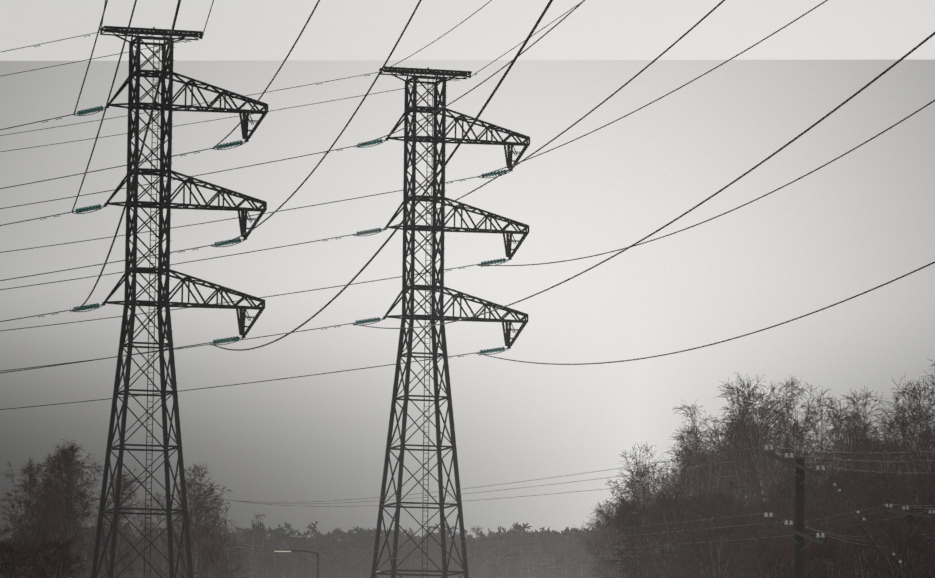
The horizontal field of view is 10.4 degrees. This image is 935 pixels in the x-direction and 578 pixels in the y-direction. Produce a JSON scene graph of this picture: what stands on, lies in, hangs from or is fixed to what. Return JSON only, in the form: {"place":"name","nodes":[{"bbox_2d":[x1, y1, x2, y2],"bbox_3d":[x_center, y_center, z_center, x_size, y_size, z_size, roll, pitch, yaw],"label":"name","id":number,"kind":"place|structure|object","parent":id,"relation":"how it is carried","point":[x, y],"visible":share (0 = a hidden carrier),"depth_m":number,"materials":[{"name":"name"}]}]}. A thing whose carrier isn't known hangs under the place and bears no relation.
{"place":"outdoors","nodes":[
{"label":"outdoors","id":0,"kind":"place"},
{"bbox_2d":[0,0,934,577],"label":"sky","id":1,"kind":"structure","parent":0,"point":[862,221],"materials":[{"name":"grey"}]},
{"bbox_3d":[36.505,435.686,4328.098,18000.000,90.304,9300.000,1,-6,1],"label":"ground","id":2,"kind":"structure","parent":0,"visible":0},
{"bbox_2d":[66,521,231,577],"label":"trees","id":3,"kind":"object","parent":2,"relation":"on","point":[131,570],"depth_m":1115.40,"materials":[{"name":"black plant"}]},
{"bbox_2d":[91,26,267,577],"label":"pylon","id":4,"kind":"object","parent":2,"relation":"on","point":[164,202],"visible":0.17,"depth_m":356.70,"materials":[{"name":"metal"}]},
{"bbox_2d":[34,28,508,356],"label":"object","id":5,"kind":"object","parent":4,"relation":"on","point":[242,239],"visible":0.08,"depth_m":363.51,"materials":[{"name":"grey"}]},
{"bbox_2d":[73,106,506,353],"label":"insulator glass discs","id":6,"kind":"object","parent":5,"relation":"attached to","point":[238,241],"depth_m":360.72,"materials":[{"name":"teal"}]},
{"bbox_2d":[0,0,934,409],"bbox_3d":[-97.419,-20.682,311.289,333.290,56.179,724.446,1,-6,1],"label":"conductors","id":7,"kind":"object","parent":4,"relation":"attached to","point":[520,52],"visible":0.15,"depth_m":308.41,"materials":[{"name":"grey"}]},
{"bbox_2d":[177,491,190,576],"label":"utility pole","id":8,"kind":"object","parent":2,"relation":"on","point":[183,544],"depth_m":699.01,"materials":[{"name":"brown wood"}]},
{"bbox_2d":[172,446,934,577],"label":"distribution wires","id":9,"kind":"object","parent":8,"relation":"attached to","point":[614,528],"depth_m":206.08,"materials":[{"name":"grey metal"}]},
{"bbox_2d":[834,484,901,563],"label":"insulators","id":10,"kind":"object","parent":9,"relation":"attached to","point":[864,519],"depth_m":140.14,"materials":[{"name":"grey ceramic"}]},
{"bbox_2d":[274,549,319,577],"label":"street lamp","id":11,"kind":"object","parent":2,"relation":"on","point":[287,550],"depth_m":292.82,"materials":[{"name":"grey metal"}]},
{"bbox_2d":[6,520,610,577],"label":"trees","id":12,"kind":"object","parent":2,"relation":"on","point":[353,549],"depth_m":1482.04,"materials":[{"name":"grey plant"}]},
{"bbox_2d":[371,66,529,577],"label":"pylon","id":13,"kind":"object","parent":2,"relation":"on","point":[435,139],"depth_m":394.61,"materials":[{"name":"metal"}]},
{"bbox_2d":[0,360,934,577],"bbox_3d":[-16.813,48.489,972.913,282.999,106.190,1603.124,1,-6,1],"label":"trees","id":14,"kind":"object","parent":2,"relation":"on","point":[728,456],"materials":[{"name":"black plant"}]},
{"bbox_2d":[0,462,934,577],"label":"trees","id":15,"kind":"object","parent":2,"relation":"on","point":[892,532],"depth_m":276.90,"materials":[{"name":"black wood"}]},
{"bbox_2d":[764,445,824,577],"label":"utility pole","id":16,"kind":"object","parent":2,"relation":"on","point":[800,535],"depth_m":146.73,"materials":[{"name":"brown wood"}]},
{"bbox_2d":[886,504,934,533],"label":"utility pole","id":17,"kind":"object","parent":2,"relation":"on","point":[910,515],"depth_m":199.33,"materials":[{"name":"brown wood"}]}
]}

